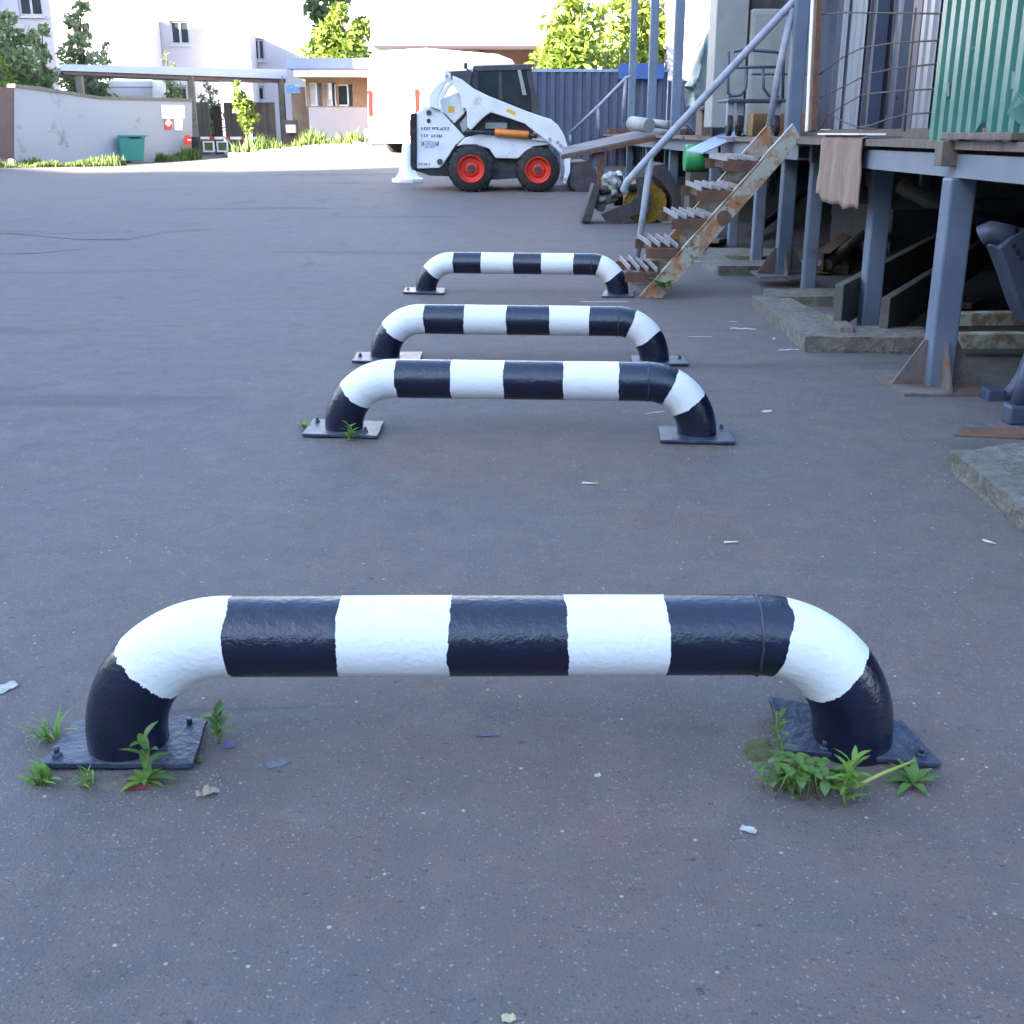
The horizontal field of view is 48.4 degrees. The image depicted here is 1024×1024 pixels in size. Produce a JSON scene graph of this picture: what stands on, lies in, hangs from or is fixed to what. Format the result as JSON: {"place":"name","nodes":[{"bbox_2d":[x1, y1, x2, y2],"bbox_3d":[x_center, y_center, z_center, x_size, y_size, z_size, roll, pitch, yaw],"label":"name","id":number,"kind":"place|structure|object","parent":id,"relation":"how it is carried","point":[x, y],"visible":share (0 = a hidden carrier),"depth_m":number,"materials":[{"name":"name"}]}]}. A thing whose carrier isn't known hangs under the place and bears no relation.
{"place":"outdoors","nodes":[
{"label":"outdoors","id":0,"kind":"place"},
{"bbox_2d":[39,775,206,790],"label":"sandy dirt","id":1,"kind":"structure","parent":0,"point":[117,783],"depth_m":2.21,"materials":[{"name":"sand"}]},
{"bbox_2d":[70,765,94,788],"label":"weed","id":2,"kind":"object","parent":1,"relation":"on","point":[85,780],"visible":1,"depth_m":2.21,"materials":[{"name":"green plant"}]},
{"bbox_2d":[119,768,164,792],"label":"weed","id":3,"kind":"object","parent":1,"relation":"on","point":[139,778],"visible":0.92,"depth_m":2.21,"materials":[{"name":"green plant"}]},
{"bbox_2d":[106,81,165,97],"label":"white trailer","id":4,"kind":"object","parent":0,"point":[152,89],"visible":0.33,"depth_m":46.93,"materials":[{"name":"paint"}]},
{"bbox_2d":[315,438,377,443],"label":"sandy dirt","id":5,"kind":"structure","parent":0,"point":[343,440],"depth_m":4.67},
{"bbox_2d":[303,0,639,68],"label":"sky","id":6,"kind":"structure","parent":0,"point":[359,7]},
{"bbox_2d":[0,145,1023,1023],"bbox_3d":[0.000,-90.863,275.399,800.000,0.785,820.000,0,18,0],"label":"asphalt yard","id":7,"kind":"structure","parent":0,"point":[260,307],"depth_m":2.98,"materials":[{"name":"asphalt"}]},
{"bbox_2d":[0,55,17,86],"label":"leafy tree","id":8,"kind":"object","parent":7,"relation":"on","point":[3,83],"visible":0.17,"depth_m":40.19,"materials":[{"name":"green plant"}]},
{"bbox_2d":[0,8,52,87],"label":"leafy tree","id":9,"kind":"object","parent":7,"relation":"on","point":[19,57],"visible":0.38,"depth_m":42.40,"materials":[{"name":"green plant"}]},
{"bbox_2d":[18,758,61,786],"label":"weed","id":10,"kind":"object","parent":7,"relation":"on","point":[42,773],"visible":1,"depth_m":2.21,"materials":[{"name":"green plant"}]},
{"bbox_2d":[26,22,59,88],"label":"conifer tree","id":11,"kind":"object","parent":7,"relation":"on","point":[45,54],"visible":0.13,"depth_m":46.28,"materials":[{"name":"green plant"}]},
{"bbox_2d":[11,704,78,742],"bbox_3d":[-0.955,0.449,2.357,0.134,0.059,0.106,-16,24,-40],"label":"weed","id":12,"kind":"object","parent":7,"relation":"on","point":[55,732],"visible":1,"depth_m":2.37,"materials":[{"name":"green plant"}]},
{"bbox_2d":[0,154,126,167],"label":"grass bank","id":13,"kind":"structure","parent":7,"relation":"on","point":[99,161],"depth_m":35.67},
{"bbox_2d":[52,0,118,96],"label":"conifer tree","id":14,"kind":"object","parent":7,"relation":"on","point":[80,35],"visible":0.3,"depth_m":45.27,"materials":[{"name":"green plant"}]},
{"bbox_2d":[7,84,192,163],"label":"gate wall","id":15,"kind":"structure","parent":7,"relation":"on","point":[50,124],"depth_m":37.48,"materials":[{"name":"paint"}]},
{"bbox_2d":[0,87,13,158],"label":"gate leaf","id":16,"kind":"object","parent":15,"relation":"attached to","point":[6,122],"visible":1,"depth_m":35.35,"materials":[{"name":"brown paint"}]},
{"bbox_2d":[161,105,183,118],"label":"sign board","id":17,"kind":"object","parent":15,"relation":"attached to","point":[172,111],"visible":1,"depth_m":40.01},
{"bbox_2d":[117,135,148,160],"bbox_3d":[-12.831,-12.329,38.604,1.151,0.831,0.740,0,18,0],"label":"dumpster","id":18,"kind":"object","parent":7,"relation":"on","point":[131,147],"visible":0.84,"depth_m":38.28,"materials":[{"name":"green paint"}]},
{"bbox_2d":[119,721,175,784],"bbox_3d":[-0.701,0.468,2.187,0.113,0.130,0.082,9,21,26],"label":"weed","id":19,"kind":"object","parent":7,"relation":"on","point":[146,760],"visible":1,"depth_m":2.19,"materials":[{"name":"green plant"}]},
{"bbox_2d":[0,0,305,143],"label":"white house","id":20,"kind":"structure","parent":7,"relation":"on","point":[258,34],"depth_m":56.94,"materials":[{"name":"paint"}]},
{"bbox_2d":[18,0,45,17],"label":"window","id":21,"kind":"structure","parent":20,"relation":"in","point":[28,8],"depth_m":55.15,"materials":[{"name":"white glass"}]},
{"bbox_2d":[168,20,191,46],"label":"window","id":22,"kind":"structure","parent":20,"relation":"in","point":[179,29],"depth_m":57.41,"materials":[{"name":"white glass"}]},
{"bbox_2d":[256,39,266,62],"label":"window","id":23,"kind":"structure","parent":20,"relation":"in","point":[260,49],"depth_m":57.69,"materials":[{"name":"white glass"}]},
{"bbox_2d":[58,64,286,143],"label":"carport","id":24,"kind":"object","parent":7,"relation":"on","point":[189,75],"visible":0.69,"depth_m":43.04,"materials":[{"name":"brown paint"}]},
{"bbox_2d":[162,80,184,97],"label":"shrub","id":25,"kind":"object","parent":7,"relation":"on","point":[171,87],"visible":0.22,"depth_m":48.78,"materials":[{"name":"green plant"}]},
{"bbox_2d":[154,146,201,161],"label":"wall weeds","id":26,"kind":"object","parent":7,"relation":"on","point":[189,154],"depth_m":39.78,"materials":[{"name":"green plant"}]},
{"bbox_2d":[196,82,224,152],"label":"shrub","id":27,"kind":"object","parent":7,"relation":"on","point":[210,93],"visible":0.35,"depth_m":50.71,"materials":[{"name":"green plant"}]},
{"bbox_2d":[195,699,240,743],"bbox_3d":[-0.608,0.438,2.352,0.084,0.085,0.085,-16,24,-39],"label":"weed","id":28,"kind":"object","parent":7,"relation":"on","point":[217,721],"visible":1,"depth_m":2.35,"materials":[{"name":"green plant"}]},
{"bbox_2d":[212,106,224,153],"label":"gate leaf","id":29,"kind":"object","parent":7,"relation":"on","point":[217,121],"visible":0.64,"depth_m":49.42,"materials":[{"name":"brown paint"}]},
{"bbox_2d":[200,137,256,151],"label":"barrier gate","id":30,"kind":"structure","parent":7,"relation":"on","point":[209,146],"depth_m":44.74,"materials":[{"name":"white metal"}]},
{"bbox_2d":[196,102,276,153],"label":"panel fence","id":31,"kind":"object","parent":7,"relation":"on","point":[266,123],"visible":0.45,"depth_m":49.21,"materials":[{"name":"metal"}]},
{"bbox_2d":[264,757,291,768],"bbox_3d":[-0.469,0.503,2.285,0.050,0.003,0.034,-10,21,-27],"label":"scrap","id":32,"kind":"object","parent":7,"relation":"on","point":[279,762],"visible":1,"depth_m":2.28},
{"bbox_2d":[283,120,298,145],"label":"door panel","id":33,"kind":"structure","parent":7,"relation":"on","point":[290,137],"depth_m":43.66,"materials":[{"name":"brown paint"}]},
{"bbox_2d":[303,0,351,55],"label":"leafy tree","id":34,"kind":"object","parent":7,"relation":"on","point":[316,9],"visible":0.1,"depth_m":60.08,"materials":[{"name":"green plant"}]},
{"bbox_2d":[294,0,372,80],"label":"leafy tree","id":35,"kind":"object","parent":7,"relation":"on","point":[334,43],"visible":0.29,"depth_m":52.13,"materials":[{"name":"green plant"}]},
{"bbox_2d":[286,58,385,144],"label":"guard house","id":36,"kind":"structure","parent":7,"relation":"on","point":[331,97],"depth_m":43.33,"materials":[{"name":"paint"}]},
{"bbox_2d":[305,83,317,105],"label":"window","id":37,"kind":"structure","parent":36,"relation":"in","point":[313,86],"depth_m":43.31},
{"bbox_2d":[334,84,348,105],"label":"window","id":38,"kind":"structure","parent":36,"relation":"in","point":[343,90],"depth_m":43.31,"materials":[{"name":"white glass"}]},
{"bbox_2d":[392,142,422,182],"bbox_3d":[-1.993,-6.642,21.668,0.583,0.737,0.583,0,18,0],"label":"white pedestal","id":39,"kind":"object","parent":7,"relation":"on","point":[406,174],"visible":0.91,"depth_m":21.56,"materials":[{"name":"paint"}]},
{"bbox_2d":[364,48,513,151],"bbox_3d":[-1.587,-11.440,31.950,2.040,2.600,5.330,13,23,35],"label":"white van","id":40,"kind":"object","parent":7,"relation":"on","point":[403,83],"visible":0.35,"depth_m":30.01,"materials":[{"name":"paint"}]},
{"bbox_2d":[369,0,562,68],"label":"white warehouse","id":41,"kind":"structure","parent":7,"relation":"on","point":[509,29],"depth_m":37.37,"materials":[{"name":"paint"}]},
{"bbox_2d":[41,593,940,769],"bbox_3d":[-0.041,0.325,2.299,1.781,0.340,0.202,0,18,0],"label":"pipe barrier","id":42,"kind":"object","parent":7,"relation":"on","point":[156,664],"visible":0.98,"depth_m":2.20,"materials":[{"name":"metal"}]},
{"bbox_2d":[409,63,596,191],"bbox_3d":[-0.121,-6.761,20.110,3.266,2.101,1.730,0,18,0],"label":"skid steer loader","id":43,"kind":"object","parent":7,"relation":"on","point":[499,128],"visible":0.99,"depth_m":19.51,"materials":[{"name":"metal"}]},
{"bbox_2d":[478,71,531,111],"bbox_3d":[-0.127,-7.195,19.487,0.938,0.661,0.020,0,18,0],"label":"side window","id":44,"kind":"structure","parent":43,"relation":"in","point":[488,82],"depth_m":19.45,"materials":[{"name":"black glass"}]},
{"bbox_2d":[1,317,1022,1022],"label":"grit","id":45,"kind":"object","parent":7,"relation":"on","point":[499,835],"visible":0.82,"depth_m":2.13,"materials":[{"name":"gravel"}]},
{"bbox_2d":[302,359,734,443],"bbox_3d":[0.019,-0.471,4.726,1.787,0.318,0.266,1,18,4],"label":"pipe barrier","id":46,"kind":"object","parent":7,"relation":"on","point":[678,394],"visible":1,"depth_m":4.65,"materials":[{"name":"metal"}]},
{"bbox_2d":[403,252,633,297],"bbox_3d":[0.044,-1.861,8.894,1.829,0.321,0.387,1,18,4],"label":"pipe barrier","id":47,"kind":"object","parent":7,"relation":"on","point":[609,272],"visible":1,"depth_m":8.83,"materials":[{"name":"metal"}]},
{"bbox_2d":[352,304,688,365],"bbox_3d":[0.037,-0.984,6.274,1.841,0.313,0.326,0,18,1],"label":"pipe barrier","id":48,"kind":"object","parent":7,"relation":"on","point":[639,330],"visible":0.95,"depth_m":6.19,"materials":[{"name":"metal"}]},
{"bbox_2d":[524,0,619,68],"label":"leafy tree","id":49,"kind":"object","parent":7,"relation":"on","point":[574,44],"visible":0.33,"depth_m":32.83,"materials":[{"name":"green plant"}]},
{"bbox_2d":[466,69,733,165],"bbox_3d":[2.640,-8.833,25.722,7.310,2.170,0.090,0,18,0],"label":"metal fence","id":50,"kind":"object","parent":7,"relation":"on","point":[569,100],"visible":0.14,"depth_m":25.59,"materials":[{"name":"metal"}]},
{"bbox_2d":[618,63,664,78],"bbox_3d":[2.864,-9.766,25.237,1.013,0.325,0.060,0,18,0],"label":"blue board","id":51,"kind":"object","parent":50,"relation":"attached to","point":[641,70],"visible":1,"depth_m":25.21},
{"bbox_2d":[560,123,694,210],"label":"loading ramp","id":52,"kind":"structure","parent":7,"relation":"on","point":[597,147],"depth_m":16.47,"materials":[{"name":"metal"}]},
{"bbox_2d":[626,116,669,132],"bbox_3d":[1.927,-5.582,16.415,0.683,0.233,0.345,16,24,39],"label":"plastic roll","id":53,"kind":"object","parent":52,"relation":"on","point":[642,124],"visible":0.94,"depth_m":16.33,"materials":[{"name":"plastic"}]},
{"bbox_2d":[592,0,666,68],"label":"leafy tree","id":54,"kind":"object","parent":7,"relation":"on","point":[624,7],"visible":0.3,"depth_m":34.86,"materials":[{"name":"green plant"}]},
{"bbox_2d":[580,161,680,222],"bbox_3d":[1.574,-4.349,15.470,1.316,0.761,1.300,0,18,0],"label":"sweeper brush","id":55,"kind":"object","parent":7,"relation":"on","point":[664,191],"visible":0.79,"depth_m":14.98,"materials":[{"name":"metal"}]},
{"bbox_2d":[601,171,617,189],"bbox_3d":[1.283,-4.351,14.984,0.215,0.263,0.274,0,18,0],"label":"crumpled bag","id":56,"kind":"object","parent":55,"relation":"in","point":[609,180],"visible":1,"depth_m":14.89,"materials":[{"name":"plastic"}]},
{"bbox_2d":[684,172,707,237],"bbox_3d":[2.159,-3.626,13.443,0.200,0.742,0.400,0,18,0],"label":"barrel stand","id":57,"kind":"object","parent":7,"relation":"on","point":[690,201],"visible":0.36,"depth_m":13.23,"materials":[{"name":"concrete"}]},
{"bbox_2d":[683,144,708,171],"bbox_3d":[2.159,-4.122,13.278,0.300,0.322,0.322,0,18,0],"label":"green barrel","id":58,"kind":"object","parent":57,"relation":"on","point":[693,162],"visible":0.67,"depth_m":13.17,"materials":[{"name":"plastic"}]},
{"bbox_2d":[616,0,800,297],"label":"metal staircase","id":59,"kind":"structure","parent":7,"relation":"on","point":[661,252],"depth_m":8.83,"materials":[{"name":"metal"}]},
{"bbox_2d":[647,0,822,129],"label":"white building","id":60,"kind":"structure","parent":7,"relation":"on","point":[697,13],"depth_m":34.24,"materials":[{"name":"paint"}]},
{"bbox_2d":[742,738,773,761],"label":"moss","id":61,"kind":"object","parent":7,"relation":"on","point":[756,749],"visible":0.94,"depth_m":2.33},
{"bbox_2d":[702,247,848,275],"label":"concrete kerb","id":62,"kind":"structure","parent":7,"relation":"on","point":[728,261],"depth_m":10.32,"materials":[{"name":"concrete"}]},
{"bbox_2d":[750,764,814,794],"bbox_3d":[0.523,0.513,2.184,0.135,0.049,0.073,6,19,18],"label":"weed","id":63,"kind":"object","parent":7,"relation":"on","point":[773,772],"visible":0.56,"depth_m":2.18,"materials":[{"name":"green plant"}]},
{"bbox_2d":[768,707,798,767],"bbox_3d":[0.530,0.450,2.245,0.060,0.128,0.059,17,25,42],"label":"weed","id":64,"kind":"object","parent":7,"relation":"on","point":[779,715],"visible":0.81,"depth_m":2.25,"materials":[{"name":"green plant"}]},
{"bbox_2d":[756,750,862,800],"bbox_3d":[0.569,0.504,2.166,0.201,0.076,0.118,0,18,0],"label":"weed","id":65,"kind":"object","parent":7,"relation":"on","point":[807,766],"visible":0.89,"depth_m":2.16,"materials":[{"name":"green plant"}]},
{"bbox_2d":[603,0,1023,396],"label":"loading platform","id":66,"kind":"structure","parent":7,"relation":"on","point":[937,364],"depth_m":6.97,"materials":[{"name":"grey metal"}]},
{"bbox_2d":[605,129,631,132],"bbox_3d":[1.863,-6.690,20.011,0.379,0.070,1.000,0,18,0],"label":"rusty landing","id":67,"kind":"object","parent":66,"relation":"on","point":[616,130],"visible":0.79,"depth_m":19.54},
{"bbox_2d":[567,75,631,145],"bbox_3d":[1.534,-7.073,20.095,1.122,1.184,0.053,0,18,0],"label":"handrail","id":68,"kind":"object","parent":67,"relation":"on","point":[596,108],"visible":0.94,"depth_m":20.07,"materials":[{"name":"silver metal"}]},
{"bbox_2d":[684,31,708,106],"bbox_3d":[2.264,-5.064,12.913,0.526,0.904,0.581,0,18,0],"label":"plastic wrapped stack","id":69,"kind":"object","parent":66,"relation":"on","point":[695,87],"visible":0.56,"depth_m":12.77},
{"bbox_2d":[695,105,710,135],"bbox_3d":[2.091,-4.301,12.454,0.164,0.356,0.450,0,18,0],"label":"wooden box","id":70,"kind":"object","parent":66,"relation":"on","point":[701,130],"visible":0.53,"depth_m":12.34,"materials":[{"name":"brown wood"}]},
{"bbox_2d":[686,131,744,153],"bbox_3d":[2.000,-3.711,11.412,0.572,0.220,1.200,0,18,0],"label":"sheet metal","id":71,"kind":"object","parent":66,"relation":"on","point":[712,143],"visible":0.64,"depth_m":11.12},
{"bbox_2d":[704,0,749,127],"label":"door","id":72,"kind":"structure","parent":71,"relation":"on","point":[728,25],"depth_m":11.41,"materials":[{"name":"metal"}]},
{"bbox_2d":[717,48,785,135],"bbox_3d":[2.287,-3.955,10.751,0.591,0.776,0.600,0,18,0],"label":"hand trolley","id":73,"kind":"object","parent":66,"relation":"on","point":[739,118],"visible":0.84,"depth_m":10.60,"materials":[{"name":"metal"}]},
{"bbox_2d":[734,9,809,135],"bbox_3d":[2.674,-4.479,11.672,0.620,1.188,0.622,0,18,0],"label":"metal railing","id":74,"kind":"object","parent":66,"relation":"on","point":[759,20],"visible":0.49,"depth_m":11.35,"materials":[{"name":"metal"}]},
{"bbox_2d":[749,0,788,10],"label":"dark box","id":75,"kind":"object","parent":74,"relation":"on","point":[767,4],"visible":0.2,"depth_m":11.31,"materials":[{"name":"metal"}]},
{"bbox_2d":[748,113,805,135],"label":"wood beam","id":76,"kind":"structure","parent":66,"relation":"on","point":[757,123],"depth_m":11.29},
{"bbox_2d":[805,0,813,131],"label":"door jamb","id":77,"kind":"object","parent":66,"relation":"on","point":[809,64],"depth_m":8.19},
{"bbox_2d":[808,0,822,131],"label":"angle iron","id":78,"kind":"object","parent":66,"relation":"on","point":[815,65],"visible":1,"depth_m":8.09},
{"bbox_2d":[815,135,901,208],"bbox_3d":[2.126,-2.113,7.066,0.257,0.428,0.882,0,18,0],"label":"carpet scrap","id":79,"kind":"object","parent":66,"relation":"hanging from","point":[839,174],"visible":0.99,"depth_m":7.00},
{"bbox_2d":[816,0,941,131],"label":"rebar mesh","id":80,"kind":"object","parent":66,"relation":"hanging from","point":[864,126],"visible":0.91,"depth_m":6.67,"materials":[{"name":"metal"}]},
{"bbox_2d":[800,0,987,137],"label":"metal partition","id":81,"kind":"object","parent":66,"relation":"on","point":[842,34],"visible":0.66,"depth_m":9.00,"materials":[{"name":"grey metal"}]},
{"bbox_2d":[929,0,1023,141],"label":"green metal sheet","id":82,"kind":"object","parent":66,"relation":"on","point":[979,79],"visible":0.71,"depth_m":5.09,"materials":[{"name":"paint"}]},
{"bbox_2d":[933,133,1023,165],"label":"wood block","id":83,"kind":"object","parent":66,"relation":"on","point":[946,154],"depth_m":5.29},
{"bbox_2d":[752,288,924,353],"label":"concrete kerb","id":84,"kind":"structure","parent":7,"relation":"on","point":[792,317],"depth_m":6.81,"materials":[{"name":"concrete"}]},
{"bbox_2d":[827,314,853,331],"bbox_3d":[2.008,-1.150,6.982,0.080,0.079,0.705,3,19,8],"label":"wood block","id":85,"kind":"object","parent":84,"relation":"on","point":[843,326],"depth_m":6.76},
{"bbox_2d":[832,214,978,324],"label":"steel beam","id":86,"kind":"structure","parent":84,"relation":"on","point":[906,265],"depth_m":7.89,"materials":[{"name":"metal"}]},
{"bbox_2d":[819,745,872,807],"bbox_3d":[0.624,0.493,2.123,0.100,0.124,0.110,8,20,23],"label":"weed","id":87,"kind":"object","parent":7,"relation":"on","point":[849,779],"visible":0.99,"depth_m":2.11,"materials":[{"name":"green plant"}]},
{"bbox_2d":[852,759,914,788],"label":"dry stalk","id":88,"kind":"object","parent":7,"relation":"on","point":[874,777],"visible":0.93,"depth_m":2.18,"materials":[{"name":"yellow"}]},
{"bbox_2d":[884,758,940,795],"bbox_3d":[0.772,0.513,2.200,0.113,0.038,0.095,-10,21,-28],"label":"weed","id":89,"kind":"object","parent":7,"relation":"on","point":[913,773],"visible":1,"depth_m":2.21,"materials":[{"name":"green plant"}]},
{"bbox_2d":[879,239,992,328],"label":"steel beam","id":90,"kind":"structure","parent":7,"relation":"on","point":[907,303],"depth_m":7.29,"materials":[{"name":"metal"}]},
{"bbox_2d":[860,128,1023,196],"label":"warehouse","id":91,"kind":"structure","parent":7,"relation":"on","point":[991,189],"depth_m":15.78,"materials":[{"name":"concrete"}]},
{"bbox_2d":[961,297,986,308],"bbox_3d":[4.270,-1.974,10.280,0.300,0.588,5.951,9,20,25],"label":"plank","id":92,"kind":"object","parent":7,"relation":"on","point":[970,302],"visible":0.2,"depth_m":7.92,"materials":[{"name":"brown wood"}]},
{"bbox_2d":[947,442,1023,532],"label":"concrete kerb","id":93,"kind":"structure","parent":7,"relation":"on","point":[993,476],"depth_m":4.00,"materials":[{"name":"concrete"}]},
{"bbox_2d":[955,427,1023,439],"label":"steel plate","id":94,"kind":"object","parent":7,"relation":"on","point":[1000,433],"visible":1,"depth_m":4.44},
{"bbox_2d":[976,221,1023,424],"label":"machine stand","id":95,"kind":"object","parent":7,"relation":"on","point":[1003,243],"visible":0.94,"depth_m":5.26,"materials":[{"name":"blue paint"}]},
{"bbox_2d":[675,446,735,450],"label":"sandy dirt","id":96,"kind":"structure","parent":0,"point":[696,448],"depth_m":4.55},
{"bbox_2d":[756,710,776,731],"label":"sandy dirt","id":97,"kind":"structure","parent":0,"point":[766,722],"depth_m":2.44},
{"bbox_2d":[640,146,1023,400],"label":"dirt floor under deck","id":98,"kind":"structure","parent":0,"point":[995,367],"depth_m":8.49,"materials":[{"name":"soil"}]},
{"bbox_2d":[748,186,807,236],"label":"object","id":99,"kind":"object","parent":98,"relation":"on","point":[773,216],"visible":0.34,"depth_m":14.50,"materials":[{"name":"metal"}]},
{"bbox_2d":[817,233,850,273],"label":"steel beam","id":100,"kind":"structure","parent":98,"relation":"on","point":[829,248],"depth_m":10.40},
{"bbox_2d":[821,175,936,270],"bbox_3d":[3.977,-3.163,12.026,0.100,0.700,5.161,10,21,27],"label":"scrap pipe","id":101,"kind":"object","parent":98,"relation":"on","point":[839,254],"visible":0.41,"depth_m":10.36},
{"bbox_2d":[830,197,1023,269],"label":"wall","id":102,"kind":"structure","parent":98,"relation":"on","point":[911,223],"depth_m":10.27,"materials":[{"name":"wood"}]},
{"bbox_2d":[895,178,988,235],"bbox_3d":[4.000,-2.643,10.179,0.148,0.627,1.285,-15,24,-38],"label":"scrap pipe","id":103,"kind":"object","parent":102,"relation":"on","point":[916,193],"visible":0.4,"depth_m":10.36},
{"bbox_2d":[958,331,1023,348],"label":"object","id":104,"kind":"object","parent":98,"relation":"on","point":[990,339],"visible":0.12,"depth_m":6.32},
{"bbox_2d":[959,311,1023,325],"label":"timber bar","id":105,"kind":"object","parent":98,"relation":"on","point":[987,318],"depth_m":6.53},
{"bbox_2d":[775,767,935,791],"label":"sandy dirt","id":106,"kind":"structure","parent":0,"point":[878,784],"depth_m":2.21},
{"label":"verge soil","id":107,"kind":"structure","parent":0,"visible":0},
{"bbox_2d":[229,79,260,152],"bbox_3d":[-9.189,-13.588,39.305,1.056,2.528,0.706,0,18,0],"label":"young tree","id":108,"kind":"object","parent":107,"relation":"on","point":[242,107],"visible":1,"depth_m":39.15,"materials":[{"name":"green plant"}]},
{"bbox_2d":[227,125,366,152],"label":"weed verge","id":109,"kind":"structure","parent":107,"relation":"on","point":[263,143],"depth_m":39.32,"materials":[{"name":"green plant"}]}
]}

